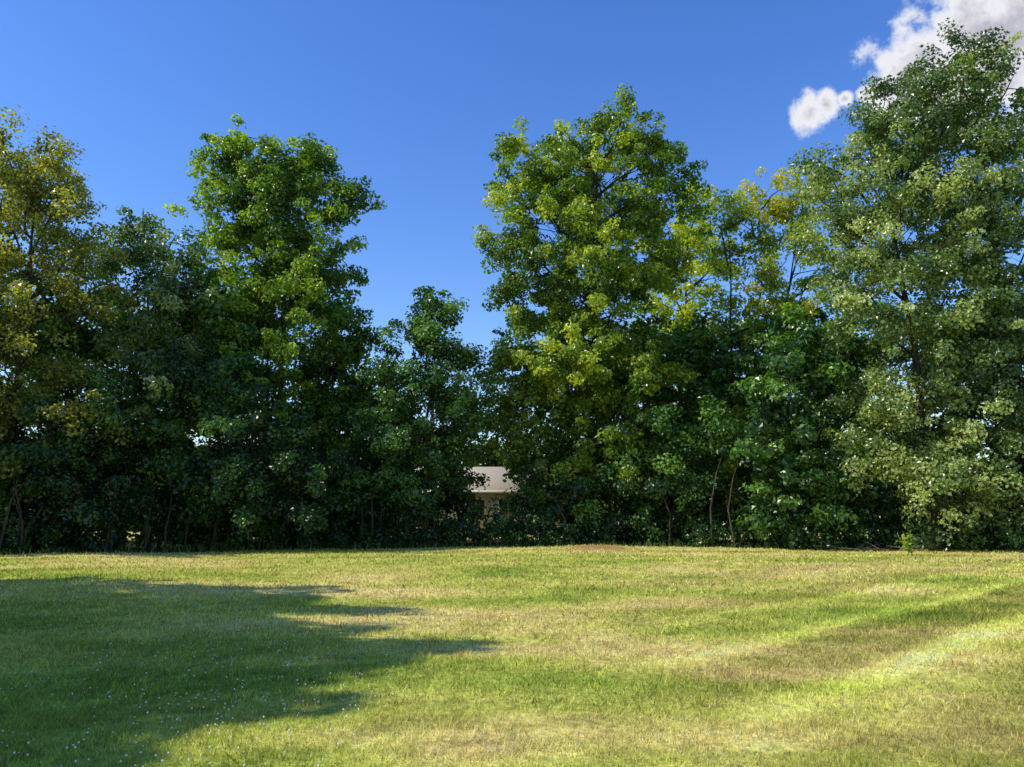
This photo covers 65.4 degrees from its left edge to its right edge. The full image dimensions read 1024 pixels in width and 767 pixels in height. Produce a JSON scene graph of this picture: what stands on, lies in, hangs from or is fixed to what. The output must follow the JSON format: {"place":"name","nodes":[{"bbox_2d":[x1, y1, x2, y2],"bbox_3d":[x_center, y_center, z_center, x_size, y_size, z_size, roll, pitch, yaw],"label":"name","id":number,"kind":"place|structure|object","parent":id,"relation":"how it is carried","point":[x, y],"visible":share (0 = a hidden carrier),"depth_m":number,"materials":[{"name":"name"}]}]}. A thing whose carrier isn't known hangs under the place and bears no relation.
{"place":"outdoors","nodes":[
{"label":"outdoors","id":0,"kind":"place"},
{"bbox_2d":[468,501,474,514],"bbox_3d":[-3.045,9.346,59.208,0.630,1.420,0.018,0,-9,0],"label":"window pane","id":1,"kind":"object","parent":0,"point":[472,504],"visible":0.14,"depth_m":59.23,"materials":[{"name":"black glass"}]},
{"bbox_2d":[0,516,1023,766],"bbox_3d":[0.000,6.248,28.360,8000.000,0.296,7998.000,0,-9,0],"label":"lawn","id":2,"kind":"structure","parent":0,"point":[494,716],"depth_m":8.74,"materials":[{"name":"green plant"}]},
{"bbox_2d":[0,104,139,551],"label":"locust tree","id":3,"kind":"object","parent":2,"relation":"on","point":[27,179],"visible":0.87,"depth_m":36.72,"materials":[{"name":"green plant"}]},
{"bbox_2d":[0,368,169,551],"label":"mulberry tree","id":4,"kind":"object","parent":2,"relation":"on","point":[53,482],"visible":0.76,"depth_m":34.83,"materials":[{"name":"green plant"}]},
{"bbox_2d":[45,205,246,548],"bbox_3d":[-18.575,-0.668,40.231,10.237,17.985,8.630,-9,-13,42],"label":"maple tree","id":5,"kind":"object","parent":2,"relation":"on","point":[170,296],"visible":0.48,"depth_m":40.04,"materials":[{"name":"green plant"}]},
{"bbox_2d":[0,591,446,766],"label":"clover flowers","id":6,"kind":"object","parent":2,"relation":"on","point":[162,760],"visible":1,"depth_m":6.85,"materials":[{"name":"white plant"}]},
{"bbox_2d":[109,322,365,551],"bbox_3d":[-13.257,2.484,38.325,11.189,11.144,8.030,-4,-10,24],"label":"mulberry tree","id":7,"kind":"object","parent":2,"relation":"on","point":[223,396],"visible":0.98,"depth_m":37.15,"materials":[{"name":"green plant"}]},
{"bbox_2d":[153,113,397,544],"bbox_3d":[-13.958,-3.284,44.327,14.112,24.510,9.329,-2,-10,10],"label":"tulip tree","id":8,"kind":"object","parent":2,"relation":"on","point":[299,182],"visible":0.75,"depth_m":44.35,"materials":[{"name":"green plant"}]},
{"bbox_2d":[328,285,500,545],"bbox_3d":[-5.183,1.461,42.197,9.185,14.422,7.302,0,-9,0],"label":"cherry tree","id":9,"kind":"object","parent":2,"relation":"on","point":[398,477],"visible":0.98,"depth_m":41.39,"materials":[{"name":"green plant"}]},
{"bbox_2d":[417,493,566,536],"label":"walls","id":10,"kind":"structure","parent":2,"relation":"on","point":[488,497],"depth_m":59.35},
{"bbox_2d":[414,467,569,490],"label":"roof","id":11,"kind":"structure","parent":10,"relation":"on","point":[496,478],"depth_m":61.05,"materials":[{"name":"grey"}]},
{"bbox_2d":[422,491,520,492],"bbox_3d":[-1.500,7.960,58.738,13.200,0.160,0.098,0,-9,0],"label":"gutter","id":12,"kind":"object","parent":11,"relation":"attached to","point":[491,491],"visible":0.29,"depth_m":58.69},
{"bbox_2d":[499,500,507,517],"bbox_3d":[-0.645,9.346,59.208,0.630,1.420,0.018,0,-9,0],"label":"window pane","id":13,"kind":"object","parent":10,"relation":"in","point":[501,511],"visible":0.29,"depth_m":59.21,"materials":[{"name":"black glass"}]},
{"bbox_2d":[6,424,1006,531],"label":"distant woods","id":14,"kind":"object","parent":2,"relation":"on","point":[494,463],"visible":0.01,"depth_m":86.26,"materials":[{"name":"green plant"}]},
{"bbox_2d":[440,328,573,544],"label":"boxelder tree","id":15,"kind":"object","parent":2,"relation":"on","point":[515,435],"visible":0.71,"depth_m":44.14,"materials":[{"name":"green plant"}]},
{"bbox_2d":[0,255,1023,553],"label":"young woodland","id":16,"kind":"object","parent":2,"relation":"on","point":[682,347],"visible":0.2,"depth_m":44.70,"materials":[{"name":"green plant"}]},
{"bbox_2d":[0,457,1023,553],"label":"undergrowth shrubs","id":17,"kind":"object","parent":2,"relation":"on","point":[197,536],"visible":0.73,"depth_m":39.31,"materials":[{"name":"green plant"}]},
{"bbox_2d":[0,539,1023,554],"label":"edge weeds","id":18,"kind":"object","parent":2,"relation":"on","point":[172,549],"visible":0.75,"depth_m":38.93,"materials":[{"name":"plant"}]},
{"bbox_2d":[470,82,717,544],"bbox_3d":[4.886,-4.703,46.469,14.736,27.973,9.312,0,-9,0],"label":"tulip tree","id":19,"kind":"object","parent":2,"relation":"on","point":[590,230],"visible":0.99,"depth_m":45.92,"materials":[{"name":"green plant"}]},
{"bbox_2d":[527,376,763,545],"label":"mulberry tree","id":20,"kind":"object","parent":2,"relation":"on","point":[580,488],"visible":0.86,"depth_m":42.51,"materials":[{"name":"green plant"}]},
{"bbox_2d":[627,180,769,522],"bbox_3d":[12.423,-2.021,53.901,11.770,25.122,8.686,0,-9,0],"label":"tulip tree","id":21,"kind":"object","parent":2,"relation":"on","point":[703,266],"visible":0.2,"depth_m":54.06,"materials":[{"name":"green plant"}]},
{"bbox_2d":[637,166,856,533],"bbox_3d":[14.261,-2.023,47.673,15.121,23.160,8.555,0,-9,0],"label":"walnut tree","id":22,"kind":"object","parent":2,"relation":"on","point":[782,214],"visible":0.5,"depth_m":48.20,"materials":[{"name":"green plant"}]},
{"bbox_2d":[689,302,915,549],"bbox_3d":[14.564,2.092,40.669,10.623,12.672,7.672,0,-9,0],"label":"catalpa tree","id":23,"kind":"object","parent":2,"relation":"on","point":[799,360],"visible":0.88,"depth_m":39.43,"materials":[{"name":"green plant"}]},
{"bbox_2d":[819,539,942,550],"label":"fallen branches","id":24,"kind":"object","parent":2,"relation":"on","point":[832,546],"visible":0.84,"depth_m":37.16,"materials":[{"name":"brown wood"}]},
{"bbox_2d":[773,58,1023,550],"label":"elm tree","id":25,"kind":"object","parent":2,"relation":"on","point":[875,137],"visible":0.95,"depth_m":37.91,"materials":[{"name":"green plant"}]},
{"bbox_2d":[898,530,915,553],"bbox_3d":[16.904,6.798,34.262,0.680,1.058,0.743,0,-9,0],"label":"pokeweed plant","id":26,"kind":"object","parent":2,"relation":"on","point":[906,543],"visible":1,"depth_m":34.15,"materials":[{"name":"green plant"}]},
{"bbox_2d":[874,17,1023,549],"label":"elm tree","id":27,"kind":"object","parent":2,"relation":"on","point":[1000,148],"visible":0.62,"depth_m":38.80,"materials":[{"name":"green plant"}]},
{"bbox_2d":[0,0,1023,511],"label":"sky","id":28,"kind":"structure","parent":0,"point":[412,97],"materials":[{"name":"blue"}]},
{"bbox_3d":[-2.700,9.351,59.242,1.500,1.600,0.047,0,-9,0],"label":"window","id":29,"kind":"object","parent":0,"visible":0},
{"bbox_2d":[476,500,484,518],"bbox_3d":[-2.355,9.346,59.208,0.630,1.420,0.018,0,-9,0],"label":"window pane","id":30,"kind":"object","parent":29,"relation":"attached to","point":[481,502],"visible":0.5,"depth_m":59.26,"materials":[{"name":"black glass"}]}
]}

